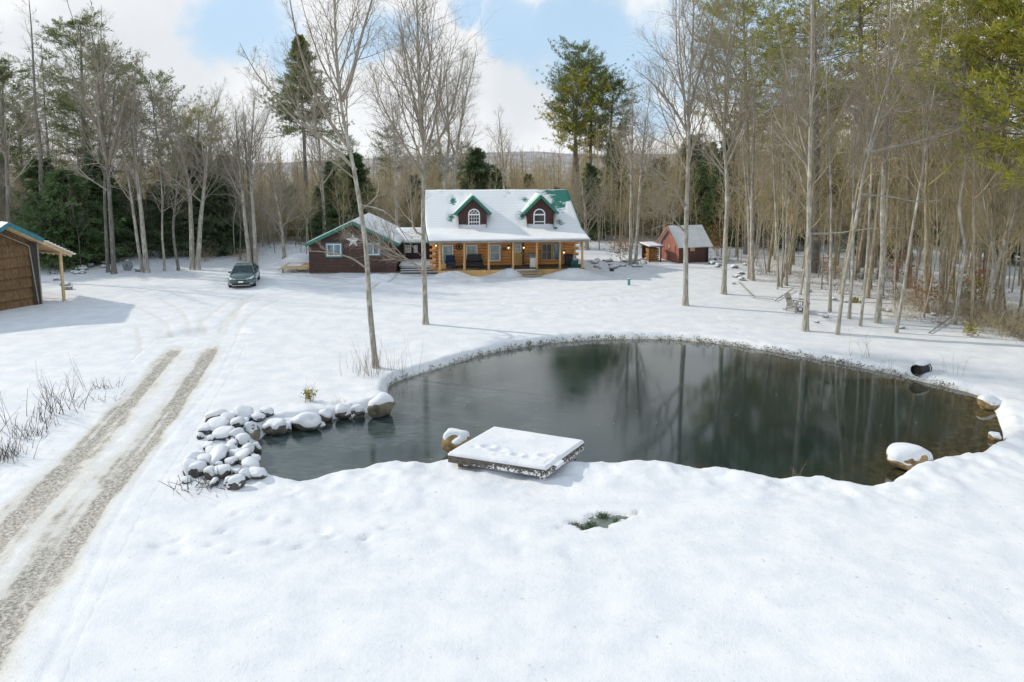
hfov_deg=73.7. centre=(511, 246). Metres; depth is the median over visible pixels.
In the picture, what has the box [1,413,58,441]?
dead stalks
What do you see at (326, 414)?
boulder
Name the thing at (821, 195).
sapling
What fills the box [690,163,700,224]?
sapling
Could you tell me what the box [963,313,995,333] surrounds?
shrub
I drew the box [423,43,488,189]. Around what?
bare tree
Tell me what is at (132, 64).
pine tree
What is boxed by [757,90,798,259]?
bare tree
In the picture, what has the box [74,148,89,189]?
sapling
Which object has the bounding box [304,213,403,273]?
garage
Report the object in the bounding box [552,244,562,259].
window
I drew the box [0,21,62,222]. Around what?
bare tree
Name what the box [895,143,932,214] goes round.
sapling
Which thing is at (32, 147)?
pine tree
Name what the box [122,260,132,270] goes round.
millstone
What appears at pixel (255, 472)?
cobble
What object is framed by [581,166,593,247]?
sapling
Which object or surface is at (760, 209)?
sapling
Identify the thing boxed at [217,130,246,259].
sapling
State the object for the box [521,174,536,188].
hemlock tree
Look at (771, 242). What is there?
bare tree
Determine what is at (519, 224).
log house
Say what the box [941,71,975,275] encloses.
bare tree
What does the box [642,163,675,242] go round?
sapling
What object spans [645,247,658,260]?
firewood stack
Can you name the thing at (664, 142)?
bare tree
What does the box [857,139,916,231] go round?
sapling
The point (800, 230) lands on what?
sapling
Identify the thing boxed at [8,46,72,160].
bare tree
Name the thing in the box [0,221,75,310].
barn
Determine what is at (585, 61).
pine tree
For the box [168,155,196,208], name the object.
hemlock tree
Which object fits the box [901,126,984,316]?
sapling
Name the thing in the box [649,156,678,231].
bare tree
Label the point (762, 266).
shrub
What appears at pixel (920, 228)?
sapling
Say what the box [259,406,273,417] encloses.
boulder
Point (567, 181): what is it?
bare tree
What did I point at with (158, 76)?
pine tree
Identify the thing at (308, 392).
leafy plant
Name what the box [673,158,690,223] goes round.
sapling
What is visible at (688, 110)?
bare tree
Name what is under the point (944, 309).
shrub
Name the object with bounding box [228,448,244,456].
cobble
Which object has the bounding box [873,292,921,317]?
shrub
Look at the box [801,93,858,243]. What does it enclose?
pine tree
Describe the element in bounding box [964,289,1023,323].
shrub
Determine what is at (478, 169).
hemlock tree
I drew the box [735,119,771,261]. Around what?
sapling
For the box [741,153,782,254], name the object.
bare tree
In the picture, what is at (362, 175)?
hemlock tree
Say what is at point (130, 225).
hemlock tree
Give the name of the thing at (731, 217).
sapling
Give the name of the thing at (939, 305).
shrub
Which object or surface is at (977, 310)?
shrub
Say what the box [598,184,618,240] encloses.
sapling
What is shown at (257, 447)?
boulder
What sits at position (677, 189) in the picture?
sapling
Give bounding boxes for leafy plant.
[301,382,318,400]
[852,295,860,302]
[962,320,984,335]
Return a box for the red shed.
[656,225,712,262]
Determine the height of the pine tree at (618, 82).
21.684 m
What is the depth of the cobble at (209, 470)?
19.25 m
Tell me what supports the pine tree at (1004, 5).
on the ground at (442, 570)
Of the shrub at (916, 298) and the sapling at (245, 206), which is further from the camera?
the sapling at (245, 206)
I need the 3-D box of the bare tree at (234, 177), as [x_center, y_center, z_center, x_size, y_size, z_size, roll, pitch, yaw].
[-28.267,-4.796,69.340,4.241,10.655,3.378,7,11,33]
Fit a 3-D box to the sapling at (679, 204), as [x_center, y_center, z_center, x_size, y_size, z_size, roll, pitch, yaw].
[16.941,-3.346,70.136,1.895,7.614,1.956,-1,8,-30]
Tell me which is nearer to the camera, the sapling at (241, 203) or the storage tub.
the storage tub
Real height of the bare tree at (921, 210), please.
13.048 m
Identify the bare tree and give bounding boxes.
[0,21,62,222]
[6,1,70,263]
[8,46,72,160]
[12,158,31,201]
[27,0,175,273]
[67,47,154,272]
[78,100,172,272]
[95,49,169,272]
[114,78,244,269]
[117,155,148,246]
[123,145,155,240]
[129,142,196,270]
[132,77,248,269]
[149,119,211,270]
[194,85,295,266]
[194,110,281,261]
[197,137,229,181]
[204,175,241,256]
[206,95,274,262]
[219,153,244,249]
[232,160,327,258]
[233,0,423,368]
[252,164,266,245]
[255,189,272,247]
[259,152,278,241]
[282,180,303,244]
[288,97,354,233]
[288,153,308,197]
[289,153,303,200]
[301,164,328,249]
[330,167,354,222]
[335,0,500,324]
[336,166,355,217]
[364,80,414,225]
[380,150,393,217]
[400,153,414,188]
[420,49,490,189]
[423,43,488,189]
[426,127,452,189]
[428,160,442,186]
[477,104,518,188]
[508,158,522,188]
[512,156,529,187]
[523,168,543,188]
[529,158,549,188]
[535,152,559,186]
[550,163,644,249]
[564,152,596,246]
[564,169,578,198]
[589,175,610,242]
[592,156,613,246]
[595,89,672,264]
[598,78,662,264]
[602,120,644,245]
[604,171,632,247]
[617,184,636,244]
[618,145,650,209]
[620,0,756,305]
[633,156,650,238]
[635,146,684,227]
[638,146,667,241]
[643,153,665,238]
[645,120,681,164]
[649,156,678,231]
[654,133,698,225]
[656,151,683,229]
[657,0,799,294]
[667,127,702,222]
[679,180,697,216]
[701,130,719,224]
[702,51,780,278]
[707,33,782,280]
[710,81,777,279]
[714,174,745,231]
[718,90,797,237]
[721,39,793,286]
[723,170,756,260]
[725,0,895,331]
[730,139,750,256]
[739,127,786,217]
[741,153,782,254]
[747,118,823,284]
[748,54,828,271]
[749,104,799,264]
[754,36,826,285]
[754,62,817,287]
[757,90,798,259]
[758,119,824,275]
[768,65,822,264]
[776,0,862,311]
[780,83,847,273]
[801,39,858,268]
[813,101,858,264]
[816,76,887,278]
[820,10,878,318]
[820,112,855,254]
[825,0,975,334]
[825,113,899,229]
[828,0,932,323]
[830,3,936,326]
[833,54,940,295]
[834,48,938,294]
[835,131,900,280]
[836,112,904,251]
[841,10,953,288]
[849,96,898,288]
[850,8,968,295]
[850,82,922,266]
[853,0,986,332]
[857,23,917,272]
[858,9,966,298]
[873,25,1010,313]
[885,121,932,266]
[887,144,953,301]
[891,66,946,277]
[892,49,983,290]
[902,131,938,262]
[905,84,1000,310]
[909,132,1003,282]
[912,0,1023,324]
[912,2,1023,311]
[912,46,972,304]
[914,123,992,273]
[916,24,1023,312]
[921,0,1023,325]
[923,133,994,293]
[932,107,1022,299]
[935,135,986,279]
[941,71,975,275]
[943,80,1019,285]
[955,132,1000,277]
[956,135,1023,316]
[963,126,1014,269]
[964,131,1023,285]
[978,168,1023,315]
[980,91,1023,188]
[991,128,1023,285]
[994,113,1023,288]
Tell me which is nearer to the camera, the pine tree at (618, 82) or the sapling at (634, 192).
the sapling at (634, 192)
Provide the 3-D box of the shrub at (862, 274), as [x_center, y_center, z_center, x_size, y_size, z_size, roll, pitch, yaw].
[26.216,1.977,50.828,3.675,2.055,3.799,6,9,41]
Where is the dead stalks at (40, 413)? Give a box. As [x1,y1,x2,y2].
[0,371,94,424]
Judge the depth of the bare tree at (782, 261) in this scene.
47.95 m
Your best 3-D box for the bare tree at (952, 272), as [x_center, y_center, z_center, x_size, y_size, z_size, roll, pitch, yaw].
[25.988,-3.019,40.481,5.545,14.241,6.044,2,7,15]
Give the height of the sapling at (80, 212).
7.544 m
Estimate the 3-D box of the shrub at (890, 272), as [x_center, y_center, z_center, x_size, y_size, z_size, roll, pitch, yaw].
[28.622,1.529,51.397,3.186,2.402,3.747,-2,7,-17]
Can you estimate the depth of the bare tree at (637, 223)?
59.20 m
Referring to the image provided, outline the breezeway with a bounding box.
[396,227,431,262]
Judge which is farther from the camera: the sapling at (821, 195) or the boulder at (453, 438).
the sapling at (821, 195)
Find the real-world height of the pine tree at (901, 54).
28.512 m
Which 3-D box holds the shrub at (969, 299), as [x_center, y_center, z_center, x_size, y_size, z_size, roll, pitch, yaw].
[26.087,2.922,39.048,3.273,2.525,3.873,-1,7,-6]
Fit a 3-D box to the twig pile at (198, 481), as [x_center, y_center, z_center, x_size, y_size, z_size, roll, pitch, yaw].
[-8.681,6.347,18.910,1.940,0.789,1.564,0,7,0]
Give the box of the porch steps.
[516,269,542,277]
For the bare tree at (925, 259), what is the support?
on the ground at (442, 570)
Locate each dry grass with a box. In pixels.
[339,333,422,376]
[351,345,379,376]
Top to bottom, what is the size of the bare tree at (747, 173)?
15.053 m
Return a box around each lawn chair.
[783,292,803,312]
[794,299,810,312]
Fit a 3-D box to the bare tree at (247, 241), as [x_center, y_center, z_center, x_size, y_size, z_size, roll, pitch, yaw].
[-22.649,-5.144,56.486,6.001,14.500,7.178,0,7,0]
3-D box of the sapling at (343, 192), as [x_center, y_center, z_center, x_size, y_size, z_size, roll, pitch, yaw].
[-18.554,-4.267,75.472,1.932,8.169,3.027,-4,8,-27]
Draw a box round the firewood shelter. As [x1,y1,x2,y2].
[639,241,663,261]
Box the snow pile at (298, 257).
[273,253,308,265]
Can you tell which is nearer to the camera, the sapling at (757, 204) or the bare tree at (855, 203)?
the bare tree at (855, 203)
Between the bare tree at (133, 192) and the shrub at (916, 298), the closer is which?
the shrub at (916, 298)
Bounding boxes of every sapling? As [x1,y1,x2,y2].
[0,160,9,211]
[0,194,18,221]
[1,168,22,221]
[1,179,20,220]
[11,171,34,225]
[30,167,47,268]
[42,133,62,183]
[56,166,95,266]
[63,188,89,263]
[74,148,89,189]
[116,164,150,257]
[120,161,141,233]
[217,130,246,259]
[229,170,258,230]
[233,150,249,238]
[256,179,275,247]
[260,176,278,251]
[273,139,297,258]
[279,167,308,245]
[285,181,307,234]
[286,158,317,253]
[302,187,314,235]
[324,161,352,225]
[339,171,349,219]
[362,177,375,215]
[388,173,401,216]
[407,198,420,226]
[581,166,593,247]
[587,144,611,249]
[589,177,615,245]
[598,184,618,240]
[603,219,644,262]
[604,153,618,241]
[605,153,619,232]
[611,172,624,248]
[617,182,628,247]
[624,179,643,223]
[627,146,643,249]
[628,168,656,247]
[632,179,653,240]
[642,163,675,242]
[649,153,667,239]
[665,175,689,223]
[669,178,684,224]
[670,157,685,225]
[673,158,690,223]
[682,170,699,224]
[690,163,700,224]
[702,217,736,256]
[708,135,740,254]
[711,153,744,218]
[713,173,730,255]
[716,165,741,258]
[730,175,746,256]
[731,145,790,272]
[734,203,753,259]
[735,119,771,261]
[743,157,771,258]
[743,191,765,251]
[750,158,796,265]
[752,146,804,288]
[754,159,772,255]
[755,146,780,255]
[761,188,782,241]
[765,147,806,250]
[769,137,805,279]
[774,76,833,294]
[784,160,837,241]
[785,154,836,263]
[785,166,806,256]
[789,160,829,228]
[791,142,836,256]
[792,146,836,252]
[797,196,811,254]
[799,161,847,276]
[804,239,855,286]
[811,140,850,288]
[812,110,874,264]
[816,146,876,280]
[821,177,850,229]
[844,193,877,241]
[848,146,911,289]
[855,131,879,279]
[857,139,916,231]
[857,164,911,251]
[857,208,897,265]
[864,167,894,273]
[864,232,922,288]
[870,158,907,261]
[871,164,916,291]
[876,131,902,278]
[885,157,924,280]
[886,164,910,307]
[891,164,917,262]
[892,121,920,274]
[892,144,920,237]
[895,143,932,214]
[898,264,954,310]
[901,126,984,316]
[912,176,971,310]
[913,158,939,283]
[917,106,971,295]
[931,168,1000,311]
[935,164,969,259]
[942,123,1023,325]
[945,246,1023,303]
[947,91,1022,281]
[948,180,989,261]
[950,204,992,294]
[957,159,981,263]
[957,165,982,257]
[962,161,999,288]
[969,159,999,304]
[976,174,999,293]
[981,154,1023,322]
[983,163,1023,308]
[986,174,1023,287]
[988,145,1020,266]
[994,189,1023,306]
[995,182,1023,292]
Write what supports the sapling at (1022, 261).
on the ground at (442, 570)
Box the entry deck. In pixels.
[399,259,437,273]
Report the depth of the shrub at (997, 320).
35.19 m
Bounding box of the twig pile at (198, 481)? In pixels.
[159,463,233,494]
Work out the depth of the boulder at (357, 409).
24.77 m
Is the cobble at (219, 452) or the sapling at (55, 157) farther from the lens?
the sapling at (55, 157)
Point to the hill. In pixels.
(528, 153)
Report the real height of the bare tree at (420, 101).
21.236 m
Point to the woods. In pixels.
(439, 187)
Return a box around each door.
[511,242,523,264]
[663,240,668,259]
[669,241,675,260]
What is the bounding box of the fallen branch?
[929,317,950,332]
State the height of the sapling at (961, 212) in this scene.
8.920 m
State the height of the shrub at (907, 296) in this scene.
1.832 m
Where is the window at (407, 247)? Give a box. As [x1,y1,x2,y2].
[405,245,410,252]
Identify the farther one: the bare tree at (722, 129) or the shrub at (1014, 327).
the bare tree at (722, 129)
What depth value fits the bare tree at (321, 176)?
72.40 m
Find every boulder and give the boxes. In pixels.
[244,421,260,440]
[253,442,261,451]
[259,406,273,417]
[262,418,287,435]
[290,412,321,430]
[318,408,332,421]
[335,403,351,418]
[350,404,364,415]
[351,414,362,417]
[367,392,394,417]
[441,428,470,451]
[886,442,933,470]
[977,394,1001,409]
[987,431,1001,440]
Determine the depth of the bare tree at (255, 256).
56.55 m
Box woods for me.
[0,107,1019,248]
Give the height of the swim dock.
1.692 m
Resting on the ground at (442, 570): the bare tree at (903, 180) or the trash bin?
the bare tree at (903, 180)
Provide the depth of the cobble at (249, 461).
19.67 m
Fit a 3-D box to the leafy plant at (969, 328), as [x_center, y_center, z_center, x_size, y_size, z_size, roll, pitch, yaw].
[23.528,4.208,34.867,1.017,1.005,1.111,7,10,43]
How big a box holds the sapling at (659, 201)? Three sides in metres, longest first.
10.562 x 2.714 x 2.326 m
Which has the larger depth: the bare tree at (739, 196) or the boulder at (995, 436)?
the bare tree at (739, 196)
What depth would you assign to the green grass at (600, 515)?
17.05 m
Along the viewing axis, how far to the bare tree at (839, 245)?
58.85 m
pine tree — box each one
[0,57,48,219]
[0,69,55,152]
[0,91,66,202]
[3,0,150,166]
[15,41,179,167]
[31,98,98,168]
[88,61,215,249]
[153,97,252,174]
[256,34,354,220]
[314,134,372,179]
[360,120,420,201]
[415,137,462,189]
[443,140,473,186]
[533,64,617,192]
[536,36,627,202]
[545,53,637,163]
[581,75,643,163]
[682,0,908,272]
[683,0,828,254]
[703,34,858,255]
[737,0,960,267]
[764,89,852,195]
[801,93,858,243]
[802,0,1010,259]
[827,51,977,261]
[828,0,1023,322]
[842,0,1023,191]
[917,11,1023,271]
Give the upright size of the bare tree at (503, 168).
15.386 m
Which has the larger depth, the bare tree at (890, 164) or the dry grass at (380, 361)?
the bare tree at (890, 164)
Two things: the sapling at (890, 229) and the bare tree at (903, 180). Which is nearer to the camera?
the sapling at (890, 229)
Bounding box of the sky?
[0,0,1023,164]
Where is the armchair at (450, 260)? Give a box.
[445,255,455,267]
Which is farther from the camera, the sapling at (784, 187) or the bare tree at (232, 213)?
the bare tree at (232, 213)
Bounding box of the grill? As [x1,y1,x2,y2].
[525,252,540,266]
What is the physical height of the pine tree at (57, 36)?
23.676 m
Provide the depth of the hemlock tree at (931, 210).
74.14 m
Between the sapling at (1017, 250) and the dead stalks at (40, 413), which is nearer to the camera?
the dead stalks at (40, 413)
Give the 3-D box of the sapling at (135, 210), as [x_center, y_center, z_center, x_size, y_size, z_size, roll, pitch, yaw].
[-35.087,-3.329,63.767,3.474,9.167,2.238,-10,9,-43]
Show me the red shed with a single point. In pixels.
(671, 239)
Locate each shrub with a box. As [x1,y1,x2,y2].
[194,238,218,261]
[226,247,259,261]
[741,249,779,274]
[744,256,773,275]
[759,262,795,278]
[811,257,864,293]
[843,262,887,282]
[869,281,922,304]
[873,253,921,282]
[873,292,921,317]
[884,282,927,320]
[885,248,932,285]
[885,270,944,320]
[896,282,921,302]
[897,284,920,307]
[907,304,979,329]
[910,277,962,311]
[910,286,969,318]
[928,271,1015,313]
[931,301,962,314]
[932,311,992,327]
[938,295,986,324]
[944,281,1005,320]
[944,292,1001,320]
[953,298,993,318]
[954,273,1015,307]
[957,307,1023,335]
[962,303,1023,339]
[963,294,1022,319]
[963,299,1019,323]
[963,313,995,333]
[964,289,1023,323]
[968,296,1023,340]
[971,288,1022,333]
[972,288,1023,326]
[977,296,1023,327]
[984,308,1023,340]
[996,315,1023,340]
[1002,316,1023,342]
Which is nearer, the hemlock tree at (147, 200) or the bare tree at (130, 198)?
the bare tree at (130, 198)
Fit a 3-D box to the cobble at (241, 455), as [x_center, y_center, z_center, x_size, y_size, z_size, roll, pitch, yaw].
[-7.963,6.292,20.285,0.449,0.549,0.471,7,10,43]
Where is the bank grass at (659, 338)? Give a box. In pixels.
[387,334,954,387]
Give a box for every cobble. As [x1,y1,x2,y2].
[181,475,191,483]
[182,459,198,475]
[184,451,200,459]
[188,461,206,477]
[196,432,204,439]
[197,453,210,465]
[198,422,210,434]
[202,441,212,450]
[203,465,215,479]
[205,409,227,421]
[205,445,214,453]
[207,416,228,432]
[207,435,214,440]
[209,477,218,485]
[210,444,228,465]
[212,426,234,440]
[215,464,231,479]
[220,412,234,425]
[223,476,230,485]
[224,456,237,465]
[225,443,237,449]
[226,427,243,441]
[226,474,245,489]
[227,439,237,446]
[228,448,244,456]
[230,416,243,427]
[232,468,240,474]
[234,405,253,420]
[234,448,250,464]
[235,433,251,447]
[238,467,251,480]
[241,443,253,453]
[241,456,259,467]
[249,466,266,478]
[251,411,265,421]
[251,454,260,462]
[286,420,291,431]
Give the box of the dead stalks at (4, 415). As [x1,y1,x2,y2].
[0,393,19,433]
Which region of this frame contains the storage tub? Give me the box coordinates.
[570,260,577,265]
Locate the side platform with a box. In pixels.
[277,262,308,272]
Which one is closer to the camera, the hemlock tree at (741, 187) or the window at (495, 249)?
the window at (495, 249)
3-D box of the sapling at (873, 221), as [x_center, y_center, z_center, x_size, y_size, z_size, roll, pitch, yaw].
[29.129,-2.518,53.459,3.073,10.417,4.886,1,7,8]
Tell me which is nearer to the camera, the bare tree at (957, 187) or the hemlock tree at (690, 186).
the bare tree at (957, 187)
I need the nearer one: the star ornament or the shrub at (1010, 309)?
the shrub at (1010, 309)
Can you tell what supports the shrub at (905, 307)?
on the ground at (442, 570)
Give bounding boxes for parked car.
[228,262,259,286]
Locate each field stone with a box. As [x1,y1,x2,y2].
[53,276,60,280]
[65,286,72,289]
[708,260,716,264]
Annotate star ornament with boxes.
[347,235,358,246]
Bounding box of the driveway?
[0,333,250,681]
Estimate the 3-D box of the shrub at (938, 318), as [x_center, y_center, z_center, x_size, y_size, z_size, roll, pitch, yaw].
[23.858,3.820,37.708,2.568,1.281,3.382,-3,8,-22]
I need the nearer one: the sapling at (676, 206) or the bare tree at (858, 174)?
the bare tree at (858, 174)
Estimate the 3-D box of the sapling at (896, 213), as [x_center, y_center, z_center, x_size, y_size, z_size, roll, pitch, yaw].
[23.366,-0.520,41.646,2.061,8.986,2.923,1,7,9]
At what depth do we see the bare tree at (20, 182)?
68.90 m
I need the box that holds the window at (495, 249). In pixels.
[490,244,500,260]
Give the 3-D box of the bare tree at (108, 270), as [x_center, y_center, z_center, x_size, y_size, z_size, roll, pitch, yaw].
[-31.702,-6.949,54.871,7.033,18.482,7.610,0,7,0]
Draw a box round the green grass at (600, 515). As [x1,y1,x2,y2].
[571,512,619,529]
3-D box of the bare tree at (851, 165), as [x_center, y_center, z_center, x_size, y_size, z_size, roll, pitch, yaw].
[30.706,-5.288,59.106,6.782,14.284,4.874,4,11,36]
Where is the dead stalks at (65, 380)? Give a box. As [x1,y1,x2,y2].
[35,345,86,404]
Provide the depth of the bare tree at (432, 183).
76.84 m
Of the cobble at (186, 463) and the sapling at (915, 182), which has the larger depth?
the sapling at (915, 182)
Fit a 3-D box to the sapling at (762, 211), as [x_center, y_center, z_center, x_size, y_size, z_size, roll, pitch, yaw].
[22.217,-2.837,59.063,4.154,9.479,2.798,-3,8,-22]
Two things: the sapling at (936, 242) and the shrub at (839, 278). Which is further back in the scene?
the shrub at (839, 278)
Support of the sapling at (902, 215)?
on the ground at (442, 570)
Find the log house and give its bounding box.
[425,189,590,275]
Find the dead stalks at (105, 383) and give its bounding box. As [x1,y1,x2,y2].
[91,376,125,389]
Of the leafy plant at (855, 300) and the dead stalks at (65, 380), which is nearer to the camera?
the dead stalks at (65, 380)
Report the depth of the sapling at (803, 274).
45.32 m
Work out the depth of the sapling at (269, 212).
66.26 m
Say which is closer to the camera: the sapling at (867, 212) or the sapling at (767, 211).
the sapling at (867, 212)
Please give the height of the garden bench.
0.980 m
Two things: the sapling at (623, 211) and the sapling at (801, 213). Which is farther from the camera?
the sapling at (623, 211)
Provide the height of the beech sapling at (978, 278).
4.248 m
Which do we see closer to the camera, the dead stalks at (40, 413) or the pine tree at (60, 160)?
the dead stalks at (40, 413)
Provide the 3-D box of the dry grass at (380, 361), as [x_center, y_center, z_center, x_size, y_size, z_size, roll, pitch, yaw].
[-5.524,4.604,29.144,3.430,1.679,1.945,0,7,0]
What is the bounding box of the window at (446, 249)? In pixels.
[442,245,452,262]
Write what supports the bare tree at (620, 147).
on the ground at (442, 570)
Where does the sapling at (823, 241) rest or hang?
on the ground at (442, 570)
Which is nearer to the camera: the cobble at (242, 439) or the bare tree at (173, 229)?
the cobble at (242, 439)
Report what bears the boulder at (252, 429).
on the ground at (442, 570)
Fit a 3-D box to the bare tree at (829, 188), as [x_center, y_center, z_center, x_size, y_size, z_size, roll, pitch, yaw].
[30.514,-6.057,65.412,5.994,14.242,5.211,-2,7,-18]
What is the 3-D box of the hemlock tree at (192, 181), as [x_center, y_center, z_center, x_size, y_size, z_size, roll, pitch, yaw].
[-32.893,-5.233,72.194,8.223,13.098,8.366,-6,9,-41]
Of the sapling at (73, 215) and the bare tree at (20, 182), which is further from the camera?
the bare tree at (20, 182)
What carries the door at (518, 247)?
in the log house
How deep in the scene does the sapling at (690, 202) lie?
71.83 m
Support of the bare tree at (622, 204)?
on the ground at (442, 570)
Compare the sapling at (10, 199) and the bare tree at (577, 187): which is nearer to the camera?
the sapling at (10, 199)
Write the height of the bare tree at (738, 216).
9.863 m
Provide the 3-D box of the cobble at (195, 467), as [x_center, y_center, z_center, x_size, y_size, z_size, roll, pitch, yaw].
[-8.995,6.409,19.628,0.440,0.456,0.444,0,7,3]
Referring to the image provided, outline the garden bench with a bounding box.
[466,254,482,267]
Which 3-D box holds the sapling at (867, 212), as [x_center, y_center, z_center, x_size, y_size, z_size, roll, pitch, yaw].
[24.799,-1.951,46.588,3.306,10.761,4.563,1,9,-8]
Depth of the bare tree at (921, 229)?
42.35 m
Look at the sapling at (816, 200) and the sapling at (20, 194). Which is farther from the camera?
the sapling at (20, 194)
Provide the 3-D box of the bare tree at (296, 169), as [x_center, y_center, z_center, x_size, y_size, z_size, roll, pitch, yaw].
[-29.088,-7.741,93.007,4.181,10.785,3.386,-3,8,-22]
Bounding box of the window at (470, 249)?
[466,245,477,259]
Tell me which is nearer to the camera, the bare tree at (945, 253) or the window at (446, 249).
the bare tree at (945, 253)
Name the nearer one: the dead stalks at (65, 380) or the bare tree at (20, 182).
the dead stalks at (65, 380)
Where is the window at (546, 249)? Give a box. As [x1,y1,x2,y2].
[541,244,551,259]
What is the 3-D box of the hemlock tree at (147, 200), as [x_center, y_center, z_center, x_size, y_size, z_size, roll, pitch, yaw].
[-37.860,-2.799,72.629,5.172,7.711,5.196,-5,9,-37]
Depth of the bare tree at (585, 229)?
68.66 m
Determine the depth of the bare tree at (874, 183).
47.19 m
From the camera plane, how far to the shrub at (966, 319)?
37.33 m
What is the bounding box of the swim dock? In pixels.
[448,426,583,478]
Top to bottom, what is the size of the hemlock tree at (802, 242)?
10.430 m
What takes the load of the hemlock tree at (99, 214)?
on the ground at (442, 570)
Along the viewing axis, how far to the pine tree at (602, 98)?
96.67 m
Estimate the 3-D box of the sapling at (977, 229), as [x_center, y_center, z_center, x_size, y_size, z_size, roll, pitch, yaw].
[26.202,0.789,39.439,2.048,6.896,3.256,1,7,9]
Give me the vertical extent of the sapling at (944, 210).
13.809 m
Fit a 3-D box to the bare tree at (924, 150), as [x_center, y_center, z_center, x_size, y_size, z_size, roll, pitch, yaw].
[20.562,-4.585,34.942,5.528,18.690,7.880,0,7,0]
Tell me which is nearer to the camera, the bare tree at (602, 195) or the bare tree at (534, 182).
the bare tree at (602, 195)
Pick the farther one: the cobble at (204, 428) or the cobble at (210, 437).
the cobble at (204, 428)
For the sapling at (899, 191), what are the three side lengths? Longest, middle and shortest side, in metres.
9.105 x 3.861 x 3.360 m
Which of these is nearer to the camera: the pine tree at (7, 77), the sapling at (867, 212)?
the sapling at (867, 212)
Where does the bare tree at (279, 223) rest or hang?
on the ground at (442, 570)
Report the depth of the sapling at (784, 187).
47.27 m
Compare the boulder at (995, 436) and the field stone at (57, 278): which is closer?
the boulder at (995, 436)
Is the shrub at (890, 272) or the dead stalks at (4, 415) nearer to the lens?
the dead stalks at (4, 415)
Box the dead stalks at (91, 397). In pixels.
[38,388,125,404]
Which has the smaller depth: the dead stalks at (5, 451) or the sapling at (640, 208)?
the dead stalks at (5, 451)
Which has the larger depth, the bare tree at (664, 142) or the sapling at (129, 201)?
the bare tree at (664, 142)
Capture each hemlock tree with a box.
[1,156,74,265]
[5,166,132,274]
[43,200,135,269]
[75,153,160,261]
[111,181,157,253]
[133,177,194,258]
[143,184,165,240]
[167,135,215,237]
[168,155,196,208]
[168,177,258,256]
[202,178,259,255]
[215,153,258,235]
[274,184,304,235]
[298,185,338,242]
[305,159,355,236]
[339,152,384,222]
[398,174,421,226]
[456,147,509,189]
[490,168,507,188]
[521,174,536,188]
[570,162,619,240]
[589,137,637,233]
[616,156,684,234]
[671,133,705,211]
[674,141,721,224]
[674,174,710,225]
[678,177,694,222]
[694,157,743,248]
[704,186,743,240]
[717,133,740,169]
[731,166,761,238]
[754,164,811,250]
[803,152,850,236]
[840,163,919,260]
[913,147,960,245]
[976,174,1023,266]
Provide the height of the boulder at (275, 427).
0.589 m
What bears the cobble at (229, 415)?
on the ground at (442, 570)
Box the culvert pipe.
[911,360,931,375]
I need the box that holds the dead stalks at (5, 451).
[0,435,46,463]
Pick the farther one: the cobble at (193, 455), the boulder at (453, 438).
the boulder at (453, 438)
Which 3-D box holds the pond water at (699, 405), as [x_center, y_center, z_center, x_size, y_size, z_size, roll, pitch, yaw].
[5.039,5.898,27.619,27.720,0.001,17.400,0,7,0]
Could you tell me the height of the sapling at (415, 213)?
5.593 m
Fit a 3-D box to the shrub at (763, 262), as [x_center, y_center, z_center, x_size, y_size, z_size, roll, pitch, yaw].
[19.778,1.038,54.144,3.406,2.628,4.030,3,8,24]
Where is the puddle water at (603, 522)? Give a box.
[568,515,627,529]
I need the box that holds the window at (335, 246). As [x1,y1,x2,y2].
[325,243,342,256]
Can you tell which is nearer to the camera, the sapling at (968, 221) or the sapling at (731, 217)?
the sapling at (968, 221)
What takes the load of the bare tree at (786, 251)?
on the ground at (442, 570)
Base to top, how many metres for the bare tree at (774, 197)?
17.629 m
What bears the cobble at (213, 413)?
on the ground at (442, 570)
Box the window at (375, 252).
[368,242,380,255]
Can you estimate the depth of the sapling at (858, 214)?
47.88 m
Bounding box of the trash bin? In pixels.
[564,254,572,265]
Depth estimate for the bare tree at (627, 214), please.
72.78 m
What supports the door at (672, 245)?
in the red shed
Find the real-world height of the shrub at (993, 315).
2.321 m
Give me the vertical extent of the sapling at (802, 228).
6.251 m
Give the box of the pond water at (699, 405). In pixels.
[253,339,1002,485]
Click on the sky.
(201, 40)
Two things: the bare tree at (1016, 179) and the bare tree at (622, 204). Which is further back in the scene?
the bare tree at (622, 204)
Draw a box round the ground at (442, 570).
[0,174,1023,681]
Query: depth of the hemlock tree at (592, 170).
77.99 m
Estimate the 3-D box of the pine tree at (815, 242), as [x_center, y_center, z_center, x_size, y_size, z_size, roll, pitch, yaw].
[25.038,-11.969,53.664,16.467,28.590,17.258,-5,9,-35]
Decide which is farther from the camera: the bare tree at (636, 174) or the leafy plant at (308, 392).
the bare tree at (636, 174)
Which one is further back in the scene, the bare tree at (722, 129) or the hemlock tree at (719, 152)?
the hemlock tree at (719, 152)
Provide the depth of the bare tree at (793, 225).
49.12 m
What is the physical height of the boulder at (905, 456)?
0.776 m
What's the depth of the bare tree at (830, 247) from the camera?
39.74 m
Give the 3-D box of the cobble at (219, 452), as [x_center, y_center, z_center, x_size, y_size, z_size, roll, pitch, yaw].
[-8.747,6.307,20.322,0.652,0.741,0.706,-5,9,-36]
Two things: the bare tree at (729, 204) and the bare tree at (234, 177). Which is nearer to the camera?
the bare tree at (729, 204)
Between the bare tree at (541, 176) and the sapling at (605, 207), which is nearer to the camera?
the sapling at (605, 207)
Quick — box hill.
[10,151,1002,175]
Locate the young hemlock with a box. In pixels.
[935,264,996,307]

